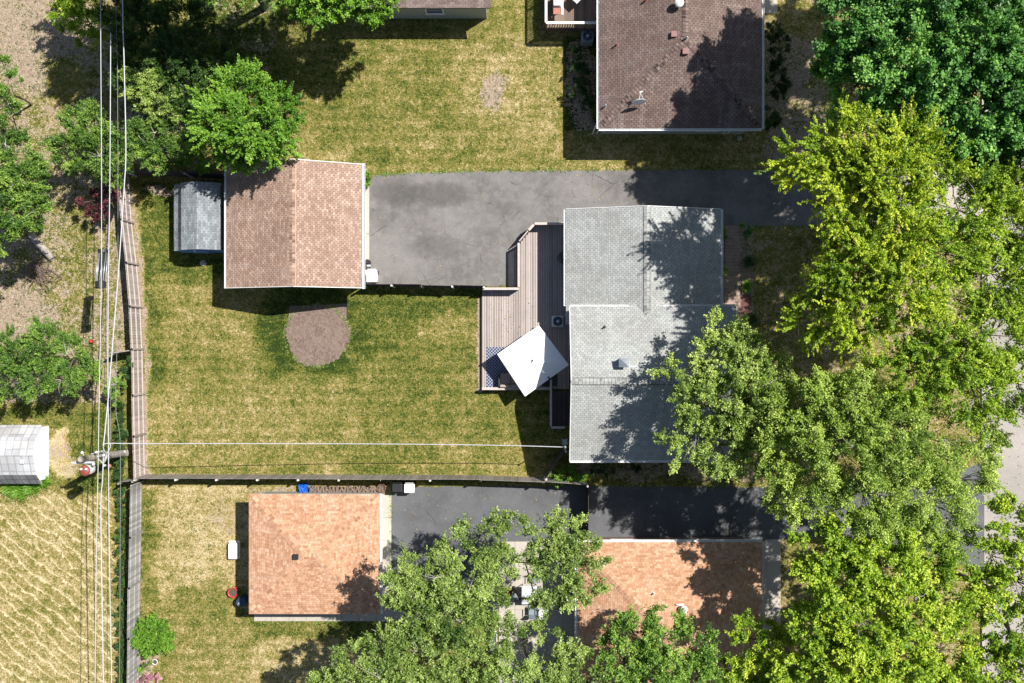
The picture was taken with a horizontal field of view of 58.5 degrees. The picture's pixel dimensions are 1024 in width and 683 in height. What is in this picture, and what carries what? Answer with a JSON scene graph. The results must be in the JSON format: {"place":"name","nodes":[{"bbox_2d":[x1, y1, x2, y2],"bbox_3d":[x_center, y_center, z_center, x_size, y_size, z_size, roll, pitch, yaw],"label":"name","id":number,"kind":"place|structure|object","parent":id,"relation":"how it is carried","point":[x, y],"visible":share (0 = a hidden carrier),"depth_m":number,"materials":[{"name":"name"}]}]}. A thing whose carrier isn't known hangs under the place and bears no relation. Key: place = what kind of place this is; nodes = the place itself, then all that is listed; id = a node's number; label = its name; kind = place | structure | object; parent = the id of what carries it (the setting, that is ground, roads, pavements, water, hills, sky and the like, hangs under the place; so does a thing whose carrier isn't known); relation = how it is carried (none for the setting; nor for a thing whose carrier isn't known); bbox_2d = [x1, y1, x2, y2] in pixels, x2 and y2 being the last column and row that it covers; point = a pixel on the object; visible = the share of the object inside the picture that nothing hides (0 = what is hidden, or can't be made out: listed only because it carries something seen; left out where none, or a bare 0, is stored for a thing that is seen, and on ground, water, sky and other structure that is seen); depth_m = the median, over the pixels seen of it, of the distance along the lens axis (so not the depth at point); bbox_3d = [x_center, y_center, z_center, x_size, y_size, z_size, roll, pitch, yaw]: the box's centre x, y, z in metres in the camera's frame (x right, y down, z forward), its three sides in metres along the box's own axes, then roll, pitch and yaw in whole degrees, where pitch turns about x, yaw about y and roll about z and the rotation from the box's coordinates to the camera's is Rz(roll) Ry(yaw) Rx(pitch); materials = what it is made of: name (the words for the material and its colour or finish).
{"place":"outdoors","nodes":[
{"label":"outdoors","id":0,"kind":"place"},
{"bbox_2d":[224,159,364,288],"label":"garage","id":1,"kind":"structure","parent":0,"point":[297,223],"depth_m":51.60,"materials":[{"name":"brown"}]},
{"bbox_2d":[0,0,983,682],"bbox_3d":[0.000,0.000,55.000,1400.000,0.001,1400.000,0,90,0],"label":"ground","id":2,"kind":"structure","parent":0,"point":[502,430],"depth_m":55.00,"materials":[{"name":"plant"}]},
{"bbox_2d":[0,484,18,499],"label":"grass clump","id":3,"kind":"object","parent":2,"relation":"on","point":[6,487],"visible":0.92,"depth_m":54.58,"materials":[{"name":"green plant"}]},
{"bbox_2d":[0,52,32,122],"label":"maple tree","id":4,"kind":"object","parent":2,"relation":"on","point":[5,58],"visible":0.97,"depth_m":51.89,"materials":[{"name":"green plant"}]},
{"bbox_2d":[7,484,29,502],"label":"grass clump","id":5,"kind":"object","parent":2,"relation":"on","point":[16,494],"visible":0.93,"depth_m":54.60,"materials":[{"name":"green plant"}]},
{"bbox_2d":[0,425,48,483],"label":"greenhouse","id":6,"kind":"structure","parent":2,"relation":"on","point":[24,454],"depth_m":53.24,"materials":[{"name":"white"}]},
{"bbox_2d":[35,438,48,455],"bbox_3d":[-27.788,6.236,54.150,0.100,1.500,0.950,0,90,0],"label":"door","id":7,"kind":"structure","parent":6,"relation":"in","point":[41,445],"depth_m":54.05,"materials":[{"name":"white"}]},
{"bbox_2d":[35,456,48,474],"bbox_3d":[-27.788,7.338,54.150,0.100,1.500,0.950,0,90,0],"label":"door","id":8,"kind":"structure","parent":6,"relation":"in","point":[41,464],"depth_m":54.17,"materials":[{"name":"white"}]},
{"bbox_2d":[0,113,57,258],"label":"maple tree","id":9,"kind":"object","parent":2,"relation":"on","point":[16,196],"visible":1,"depth_m":48.48,"materials":[{"name":"green plant"}]},
{"bbox_2d":[19,484,41,501],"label":"grass clump","id":10,"kind":"object","parent":2,"relation":"on","point":[32,488],"visible":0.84,"depth_m":54.58,"materials":[{"name":"green plant"}]},
{"bbox_2d":[4,256,62,294],"bbox_3d":[-28.463,-3.952,54.760,3.926,0.610,2.476,0,90,0],"label":"brush pile","id":11,"kind":"object","parent":2,"relation":"on","point":[38,273],"visible":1,"depth_m":54.69,"materials":[{"name":"brown plant"}]},
{"bbox_2d":[28,233,55,260],"bbox_3d":[-28.163,-5.659,54.780,0.480,0.480,1.948,-42,90,0],"label":"fallen log","id":12,"kind":"object","parent":2,"relation":"on","point":[39,244],"visible":1,"depth_m":54.61,"materials":[{"name":"brown wood"}]},
{"bbox_2d":[0,313,103,405],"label":"elm tree","id":13,"kind":"object","parent":2,"relation":"on","point":[82,361],"visible":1,"depth_m":50.92,"materials":[{"name":"green plant"}]},
{"bbox_2d":[45,0,117,49],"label":"locust tree","id":14,"kind":"object","parent":2,"relation":"on","point":[72,9],"visible":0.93,"depth_m":50.68,"materials":[{"name":"green plant"}]},
{"bbox_2d":[74,185,121,221],"bbox_3d":[-23.952,-8.012,53.833,2.559,2.441,1.932,-13,90,0],"label":"shrub","id":15,"kind":"object","parent":2,"relation":"on","point":[94,193],"visible":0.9,"depth_m":53.12,"materials":[{"name":"red plant"}]},
{"bbox_2d":[71,449,130,475],"bbox_3d":[-22.665,6.486,51.453,1.380,7.140,1.158,-44,90,0],"label":"utility pole","id":16,"kind":"object","parent":2,"relation":"on","point":[88,468],"visible":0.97,"depth_m":49.09,"materials":[{"name":"brown wood"}]},
{"bbox_2d":[95,0,101,682],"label":"overhead cable","id":17,"kind":"object","parent":16,"relation":"attached to","point":[100,341],"visible":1,"depth_m":48.41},
{"bbox_2d":[95,249,107,288],"bbox_3d":[-21.881,-3.865,48.800,0.573,0.532,2.132,5,90,0],"label":"splice cage","id":18,"kind":"object","parent":17,"relation":"hanging from","point":[98,275],"visible":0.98,"depth_m":48.66,"materials":[{"name":"metal"}]},
{"bbox_2d":[100,457,103,682],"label":"overhead cable","id":19,"kind":"object","parent":16,"relation":"attached to","point":[101,568],"visible":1,"depth_m":48.68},
{"bbox_2d":[107,33,111,682],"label":"overhead cable","id":20,"kind":"object","parent":16,"relation":"attached to","point":[107,356],"visible":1,"depth_m":48.68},
{"bbox_2d":[103,0,125,445],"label":"overhead cable","id":21,"kind":"object","parent":16,"relation":"attached to","point":[121,224],"visible":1,"depth_m":48.67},
{"bbox_2d":[115,0,120,682],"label":"overhead cable","id":22,"kind":"object","parent":16,"relation":"attached to","point":[116,355],"visible":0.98,"depth_m":50.22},
{"bbox_2d":[38,96,191,191],"bbox_3d":[-22.050,-10.785,52.255,8.319,5.618,5.026,17,90,0],"label":"locust tree","id":23,"kind":"object","parent":2,"relation":"on","point":[91,142],"visible":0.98,"depth_m":50.80,"materials":[{"name":"green plant"}]},
{"bbox_2d":[102,368,127,406],"bbox_3d":[-23.166,2.711,53.921,1.676,2.266,2.288,0,90,0],"label":"shrub","id":24,"kind":"object","parent":2,"relation":"on","point":[118,382],"visible":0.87,"depth_m":53.36,"materials":[{"name":"green plant"}]},
{"bbox_2d":[113,487,128,682],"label":"ivy hedge","id":25,"kind":"object","parent":2,"relation":"on","point":[120,538],"visible":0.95,"depth_m":54.41,"materials":[{"name":"green plant"}]},
{"bbox_2d":[113,400,129,485],"bbox_3d":[-23.271,6.021,54.545,1.074,1.018,5.123,0,90,0],"label":"ivy hedge","id":26,"kind":"object","parent":2,"relation":"on","point":[121,419],"visible":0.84,"depth_m":54.33,"materials":[{"name":"green plant"}]},
{"bbox_2d":[119,355,133,379],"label":"shrub","id":27,"kind":"object","parent":2,"relation":"on","point":[124,370],"visible":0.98,"depth_m":53.35,"materials":[{"name":"green plant"}]},
{"bbox_2d":[116,168,146,479],"bbox_3d":[-22.325,-1.022,54.095,0.424,1.810,18.131,-3,90,0],"label":"wooden fence","id":28,"kind":"object","parent":2,"relation":"on","point":[131,267],"visible":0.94,"depth_m":54.06,"materials":[{"name":"wood"}]},
{"bbox_2d":[127,480,143,682],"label":"wooden fence","id":29,"kind":"object","parent":2,"relation":"on","point":[134,577],"visible":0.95,"depth_m":54.00,"materials":[{"name":"wood"}]},
{"bbox_2d":[136,672,162,682],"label":"flowering plant","id":30,"kind":"object","parent":2,"relation":"on","point":[149,677],"visible":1,"depth_m":54.51,"materials":[{"name":"pink plant"}]},
{"bbox_2d":[126,612,175,660],"bbox_3d":[-21.340,17.436,53.888,2.946,2.332,2.739,0,90,0],"label":"shrub","id":31,"kind":"object","parent":2,"relation":"on","point":[151,630],"visible":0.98,"depth_m":53.73,"materials":[{"name":"green plant"}]},
{"bbox_2d":[118,40,185,124],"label":"locust tree","id":32,"kind":"object","parent":2,"relation":"on","point":[150,85],"visible":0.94,"depth_m":50.37,"materials":[{"name":"green plant"}]},
{"bbox_2d":[91,0,253,117],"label":"maple tree","id":33,"kind":"object","parent":2,"relation":"on","point":[194,66],"visible":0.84,"depth_m":50.45,"materials":[{"name":"green plant"}]},
{"bbox_2d":[123,169,223,178],"bbox_3d":[-19.641,-9.861,54.095,5.990,1.810,0.190,3,90,0],"label":"wooden fence","id":34,"kind":"object","parent":2,"relation":"on","point":[192,174],"visible":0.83,"depth_m":54.09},
{"bbox_2d":[139,149,222,175],"bbox_3d":[-19.396,-10.423,53.851,5.062,2.405,1.767,0,90,0],"label":"shrub","id":35,"kind":"object","parent":2,"relation":"on","point":[202,161],"visible":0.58,"depth_m":53.17,"materials":[{"name":"green plant"}]},
{"bbox_2d":[174,181,223,252],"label":"shed","id":36,"kind":"structure","parent":2,"relation":"on","point":[198,217],"depth_m":52.86,"materials":[{"name":"grey"}]},
{"bbox_2d":[181,1,252,88],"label":"shrub","id":37,"kind":"object","parent":2,"relation":"on","point":[225,47],"visible":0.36,"depth_m":53.32,"materials":[{"name":"green plant"}]},
{"bbox_2d":[228,541,239,558],"bbox_3d":[-16.684,12.512,54.790,0.680,0.420,1.080,0,90,0],"label":"storage tote","id":38,"kind":"object","parent":2,"relation":"on","point":[233,549],"visible":1,"depth_m":54.59,"materials":[{"name":"white plastic"}]},
{"bbox_2d":[192,0,276,12],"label":"maple tree","id":39,"kind":"object","parent":2,"relation":"on","point":[266,5],"visible":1,"depth_m":47.19,"materials":[{"name":"green plant"}]},
{"bbox_2d":[236,594,248,606],"bbox_3d":[-16.056,15.438,54.575,0.630,0.850,0.630,0,90,0],"label":"rain barrel","id":40,"kind":"object","parent":2,"relation":"on","point":[242,600],"visible":0.99,"depth_m":54.20,"materials":[{"name":"blue plastic"}]},
{"bbox_2d":[179,53,306,176],"bbox_3d":[-14.802,-12.220,51.220,7.531,7.699,6.366,0,90,0],"label":"maple tree","id":41,"kind":"object","parent":2,"relation":"on","point":[241,128],"visible":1,"depth_m":48.75,"materials":[{"name":"green plant"}]},
{"bbox_2d":[249,491,382,613],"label":"garage","id":42,"kind":"structure","parent":2,"relation":"on","point":[316,553],"depth_m":52.08,"materials":[{"name":"orange"}]},
{"bbox_2d":[284,304,351,366],"bbox_3d":[-11.634,-0.363,54.989,4.103,0.001,3.837,0,90,0],"label":"mulch bed","id":43,"kind":"object","parent":2,"relation":"on","point":[317,336],"visible":1,"depth_m":54.99,"materials":[{"name":"brown soil"}]},
{"bbox_2d":[254,609,410,620],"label":"concrete walk","id":44,"kind":"structure","parent":2,"relation":"on","point":[389,613],"depth_m":54.95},
{"bbox_2d":[270,0,404,31],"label":"maple tree","id":45,"kind":"object","parent":2,"relation":"on","point":[303,11],"visible":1,"depth_m":48.17,"materials":[{"name":"green plant"}]},
{"bbox_2d":[133,474,587,486],"bbox_3d":[-8.780,8.109,54.095,26.454,1.810,0.364,1,90,0],"label":"wooden fence","id":46,"kind":"object","parent":2,"relation":"on","point":[258,477],"visible":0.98,"depth_m":53.91,"materials":[{"name":"wood"}]},
{"bbox_2d":[365,186,368,283],"bbox_3d":[-8.764,-6.502,54.995,0.368,0.050,6.148,0,90,0],"label":"garage apron","id":47,"kind":"object","parent":2,"relation":"on","point":[366,224],"visible":0.44,"depth_m":54.97,"materials":[{"name":"concrete"}]},
{"bbox_2d":[305,617,462,682],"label":"oak tree","id":48,"kind":"object","parent":2,"relation":"on","point":[411,671],"visible":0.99,"depth_m":46.83,"materials":[{"name":"green plant"}]},
{"bbox_2d":[383,495,390,607],"bbox_3d":[-7.566,12.623,54.990,0.634,0.060,6.832,0,90,0],"label":"concrete strip","id":49,"kind":"object","parent":2,"relation":"on","point":[386,532],"visible":0.44,"depth_m":54.96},
{"bbox_2d":[392,480,403,491],"bbox_3d":[-6.773,8.605,54.494,0.600,1.007,0.568,0,90,0],"label":"wheelie bin","id":50,"kind":"object","parent":2,"relation":"on","point":[397,486],"visible":1,"depth_m":53.99,"materials":[{"name":"black plastic"}]},
{"bbox_2d":[404,481,415,492],"bbox_3d":[-6.064,8.642,54.494,0.600,1.007,0.588,0,90,0],"label":"wheelie bin","id":51,"kind":"object","parent":2,"relation":"on","point":[409,487],"visible":1,"depth_m":53.99,"materials":[{"name":"white plastic"}]},
{"bbox_2d":[0,0,821,678],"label":"lawn weeds","id":52,"kind":"object","parent":2,"relation":"on","point":[268,314],"visible":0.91,"depth_m":54.97,"materials":[{"name":"green plant"}]},
{"bbox_2d":[345,0,490,18],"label":"garage","id":53,"kind":"structure","parent":2,"relation":"on","point":[442,9],"depth_m":53.48,"materials":[{"name":"grey"}]},
{"bbox_2d":[425,9,444,14],"bbox_3d":[-4.544,-19.361,53.627,1.140,0.921,0.105,0,90,0],"label":"window","id":54,"kind":"structure","parent":53,"relation":"in","point":[428,11],"depth_m":53.79,"materials":[{"name":"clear glass"}]},
{"bbox_2d":[365,284,484,288],"bbox_3d":[-5.197,-3.269,54.220,7.197,1.560,0.171,1,90,0],"label":"wooden fence","id":55,"kind":"object","parent":2,"relation":"on","point":[423,286],"visible":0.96,"depth_m":53.71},
{"bbox_2d":[375,530,511,669],"bbox_3d":[-3.612,13.334,50.232,6.978,9.663,6.725,30,90,0],"label":"oak tree","id":56,"kind":"object","parent":2,"relation":"on","point":[412,595],"visible":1,"depth_m":46.60,"materials":[{"name":"green plant"}]},
{"bbox_2d":[133,166,805,625],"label":"edge tufts","id":57,"kind":"object","parent":2,"relation":"on","point":[351,330],"visible":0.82,"depth_m":54.95,"materials":[{"name":"green plant"}]},
{"bbox_2d":[482,222,568,428],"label":"deck","id":58,"kind":"structure","parent":2,"relation":"on","point":[559,400],"depth_m":54.73,"materials":[{"name":"wood"}]},
{"bbox_2d":[486,347,508,386],"bbox_3d":[-0.341,1.532,54.720,2.384,0.012,2.384,0,90,0],"label":"rug","id":59,"kind":"object","parent":58,"relation":"on","point":[494,368],"visible":0.5,"depth_m":54.71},
{"bbox_2d":[498,373,517,387],"bbox_3d":[0.225,2.310,54.345,2.051,0.670,0.864,0,90,0],"label":"sofa","id":60,"kind":"object","parent":59,"relation":"on","point":[505,379],"visible":0.45,"depth_m":54.31,"materials":[{"name":"fabric"}]},
{"bbox_2d":[497,326,568,395],"bbox_3d":[1.394,1.357,53.545,3.157,2.359,3.609,-35,90,0],"label":"patio umbrella","id":61,"kind":"object","parent":58,"relation":"on","point":[533,359],"visible":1,"depth_m":52.93,"materials":[{"name":"white fabric"}]},
{"bbox_2d":[552,316,563,326],"bbox_3d":[2.705,-1.194,54.330,0.680,0.800,0.680,0,90,0],"label":"air conditioner","id":62,"kind":"object","parent":58,"relation":"on","point":[557,321],"visible":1,"depth_m":53.97,"materials":[{"name":"grey metal"}]},
{"bbox_2d":[544,448,566,480],"bbox_3d":[2.546,7.209,54.095,0.130,1.810,2.076,35,90,0],"label":"wooden fence","id":63,"kind":"object","parent":2,"relation":"on","point":[556,461],"visible":0.98,"depth_m":53.90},
{"bbox_2d":[547,464,588,487],"bbox_3d":[3.367,7.973,54.215,2.579,1.677,1.444,0,90,0],"label":"shrub","id":64,"kind":"object","parent":2,"relation":"on","point":[578,477],"visible":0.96,"depth_m":54.01,"materials":[{"name":"green plant"}]},
{"bbox_2d":[544,0,596,32],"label":"deck","id":65,"kind":"structure","parent":2,"relation":"on","point":[573,17],"depth_m":54.00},
{"bbox_2d":[553,0,562,14],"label":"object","id":66,"kind":"object","parent":65,"relation":"on","point":[557,6],"visible":1,"depth_m":53.17,"materials":[{"name":"white metal"}]},
{"bbox_2d":[567,45,594,107],"bbox_3d":[4.068,-15.632,54.249,1.668,1.610,3.765,0,90,0],"label":"shrub","id":67,"kind":"object","parent":2,"relation":"on","point":[584,90],"visible":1,"depth_m":53.97,"materials":[{"name":"green plant"}]},
{"bbox_2d":[585,481,588,538],"bbox_3d":[4.396,10.041,54.120,0.146,1.760,3.448,0,90,0],"label":"wooden fence","id":68,"kind":"object","parent":2,"relation":"on","point":[586,504],"visible":0.7,"depth_m":53.45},
{"bbox_2d":[581,30,592,45],"bbox_3d":[4.472,-18.075,54.530,0.700,0.900,0.700,0,90,0],"label":"air conditioner","id":69,"kind":"object","parent":2,"relation":"on","point":[586,37],"visible":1,"depth_m":54.13,"materials":[{"name":"grey metal"}]},
{"bbox_2d":[589,463,675,478],"bbox_3d":[7.225,7.599,54.421,5.393,1.265,1.097,0,90,0],"label":"shrub","id":70,"kind":"object","parent":2,"relation":"on","point":[636,468],"visible":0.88,"depth_m":54.13,"materials":[{"name":"green plant"}]},
{"bbox_2d":[562,205,739,462],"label":"house","id":71,"kind":"structure","parent":2,"relation":"on","point":[632,274],"depth_m":51.03,"materials":[{"name":"grey"}]},
{"bbox_2d":[104,443,563,447],"bbox_3d":[-9.370,5.634,49.728,24.617,2.285,0.119,1,90,0],"label":"service cable","id":72,"kind":"object","parent":71,"relation":"attached to","point":[324,443],"visible":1,"depth_m":50.00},
{"bbox_2d":[573,603,731,682],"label":"oak tree","id":73,"kind":"object","parent":2,"relation":"on","point":[702,660],"visible":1,"depth_m":46.75,"materials":[{"name":"green plant"}]},
{"bbox_2d":[565,537,764,682],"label":"house","id":74,"kind":"structure","parent":2,"relation":"on","point":[717,583],"depth_m":51.57,"materials":[{"name":"orange"}]},
{"bbox_2d":[373,170,1023,672],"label":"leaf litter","id":75,"kind":"object","parent":2,"relation":"on","point":[625,466],"visible":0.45,"depth_m":54.98,"materials":[{"name":"brown plant"}]},
{"bbox_2d":[645,305,793,483],"bbox_3d":[10.575,2.627,49.650,7.435,10.831,9.060,0,90,0],"label":"oak tree","id":76,"kind":"object","parent":2,"relation":"on","point":[735,417],"visible":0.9,"depth_m":45.80,"materials":[{"name":"green plant"}]},
{"bbox_2d":[740,293,751,317],"bbox_3d":[14.056,-2.136,54.992,0.705,0.001,1.593,0,90,0],"label":"flower bed","id":77,"kind":"object","parent":2,"relation":"on","point":[745,303],"visible":0.9,"depth_m":54.99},
{"bbox_2d":[739,278,753,294],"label":"garden plant","id":78,"kind":"object","parent":2,"relation":"on","point":[746,286],"visible":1,"depth_m":54.70,"materials":[{"name":"green plant"}]},
{"bbox_2d":[739,222,754,239],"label":"garden plant","id":79,"kind":"object","parent":2,"relation":"on","point":[746,233],"visible":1,"depth_m":54.31,"materials":[{"name":"green plant"}]},
{"bbox_2d":[742,253,756,269],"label":"garden plant","id":80,"kind":"object","parent":2,"relation":"on","point":[749,261],"visible":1,"depth_m":54.71,"materials":[{"name":"green plant"}]},
{"bbox_2d":[718,608,810,682],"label":"linden tree","id":81,"kind":"object","parent":2,"relation":"on","point":[762,658],"visible":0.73,"depth_m":46.80,"materials":[{"name":"green plant"}]},
{"bbox_2d":[764,0,776,13],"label":"side walk","id":82,"kind":"structure","parent":2,"relation":"on","point":[770,6],"depth_m":54.95,"materials":[{"name":"concrete"}]},
{"bbox_2d":[765,540,780,662],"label":"front walk","id":83,"kind":"structure","parent":2,"relation":"on","point":[772,578],"depth_m":54.95,"materials":[{"name":"concrete"}]},
{"bbox_2d":[764,104,782,130],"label":"shrub","id":84,"kind":"object","parent":2,"relation":"on","point":[776,122],"visible":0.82,"depth_m":53.63,"materials":[{"name":"green plant"}]},
{"bbox_2d":[766,47,787,75],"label":"shrub","id":85,"kind":"object","parent":2,"relation":"on","point":[774,65],"visible":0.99,"depth_m":53.79,"materials":[{"name":"green plant"}]},
{"bbox_2d":[764,20,791,53],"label":"shrub","id":86,"kind":"object","parent":2,"relation":"on","point":[773,37],"visible":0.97,"depth_m":53.63,"materials":[{"name":"green plant"}]},
{"bbox_2d":[764,70,793,102],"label":"shrub","id":87,"kind":"object","parent":2,"relation":"on","point":[785,85],"visible":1,"depth_m":53.57,"materials":[{"name":"green plant"}]},
{"bbox_2d":[775,198,959,368],"bbox_3d":[16.668,-2.616,47.680,7.856,14.772,7.891,0,90,0],"label":"ash tree","id":88,"kind":"object","parent":2,"relation":"on","point":[882,277],"visible":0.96,"depth_m":42.09,"materials":[{"name":"green plant"}]},
{"bbox_2d":[754,87,984,264],"bbox_3d":[16.947,-7.836,47.563,8.085,15.007,9.123,-44,90,0],"label":"ash tree","id":89,"kind":"object","parent":2,"relation":"on","point":[861,166],"visible":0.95,"depth_m":41.77,"materials":[{"name":"green plant"}]},
{"bbox_2d":[765,505,995,682],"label":"linden tree","id":90,"kind":"object","parent":2,"relation":"on","point":[898,629],"visible":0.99,"depth_m":44.38,"materials":[{"name":"green plant"}]},
{"bbox_2d":[749,347,1013,570],"bbox_3d":[17.684,5.759,48.463,13.654,13.212,9.800,22,90,0],"label":"oak tree","id":91,"kind":"object","parent":2,"relation":"on","point":[868,421],"visible":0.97,"depth_m":43.91,"materials":[{"name":"green plant"}]},
{"bbox_2d":[808,0,1023,195],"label":"maple tree","id":92,"kind":"object","parent":2,"relation":"on","point":[952,70],"visible":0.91,"depth_m":41.44,"materials":[{"name":"green plant"}]},
{"bbox_2d":[861,263,1023,449],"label":"ash tree","id":93,"kind":"object","parent":2,"relation":"on","point":[947,368],"visible":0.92,"depth_m":43.05,"materials":[{"name":"green plant"}]},
{"bbox_2d":[886,140,1023,330],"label":"ash tree","id":94,"kind":"object","parent":2,"relation":"on","point":[991,198],"visible":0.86,"depth_m":42.30,"materials":[{"name":"green plant"}]},
{"bbox_2d":[922,161,998,239],"bbox_3d":[26.787,-8.897,54.984,5.019,0.001,5.627,0,90,0],"label":"concrete apron","id":95,"kind":"object","parent":2,"relation":"on","point":[949,197],"depth_m":54.98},
{"bbox_2d":[951,488,1023,682],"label":"linden tree","id":96,"kind":"object","parent":2,"relation":"on","point":[1001,576],"visible":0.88,"depth_m":44.90,"materials":[{"name":"green plant"}]},
{"bbox_2d":[499,541,574,682],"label":"patio","id":97,"kind":"structure","parent":0,"point":[565,621],"depth_m":54.96,"materials":[{"name":"concrete"}]},
{"bbox_2d":[442,609,610,682],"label":"oak tree","id":98,"kind":"object","parent":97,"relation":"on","point":[529,671],"visible":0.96,"depth_m":47.09,"materials":[{"name":"green plant"}]},
{"bbox_2d":[522,584,538,603],"bbox_3d":[1.129,15.047,54.610,1.120,0.700,1.100,0,90,0],"label":"patio table","id":99,"kind":"object","parent":97,"relation":"on","point":[526,590],"visible":0.46,"depth_m":54.26,"materials":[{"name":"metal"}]},
{"bbox_2d":[449,504,615,624],"bbox_3d":[1.222,10.824,50.405,6.791,9.314,7.346,-30,90,0],"label":"oak tree","id":100,"kind":"object","parent":97,"relation":"on","point":[556,549],"visible":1,"depth_m":46.83,"materials":[{"name":"green plant"}]},
{"bbox_2d":[369,167,915,285],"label":"driveway","id":101,"kind":"structure","parent":0,"point":[522,202],"depth_m":54.99,"materials":[{"name":"asphalt"}]},
{"bbox_2d":[366,269,378,281],"bbox_3d":[-8.284,-3.896,54.494,0.620,1.007,0.788,0,90,0],"label":"wheelie bin","id":102,"kind":"object","parent":101,"relation":"on","point":[371,275],"visible":1,"depth_m":53.99,"materials":[{"name":"white plastic"}]},
{"bbox_2d":[592,0,763,133],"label":"house","id":103,"kind":"structure","parent":0,"point":[680,66],"depth_m":51.50,"materials":[{"name":"red"}]},
{"bbox_2d":[391,463,983,610],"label":"neighbour driveway","id":104,"kind":"structure","parent":0,"point":[411,529],"depth_m":54.99,"materials":[{"name":"asphalt"}]},
{"bbox_2d":[723,225,739,319],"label":"brick path","id":105,"kind":"structure","parent":0,"point":[731,283],"depth_m":54.95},
{"bbox_2d":[984,4,1023,682],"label":"street","id":106,"kind":"structure","parent":0,"point":[1011,470],"depth_m":54.99,"materials":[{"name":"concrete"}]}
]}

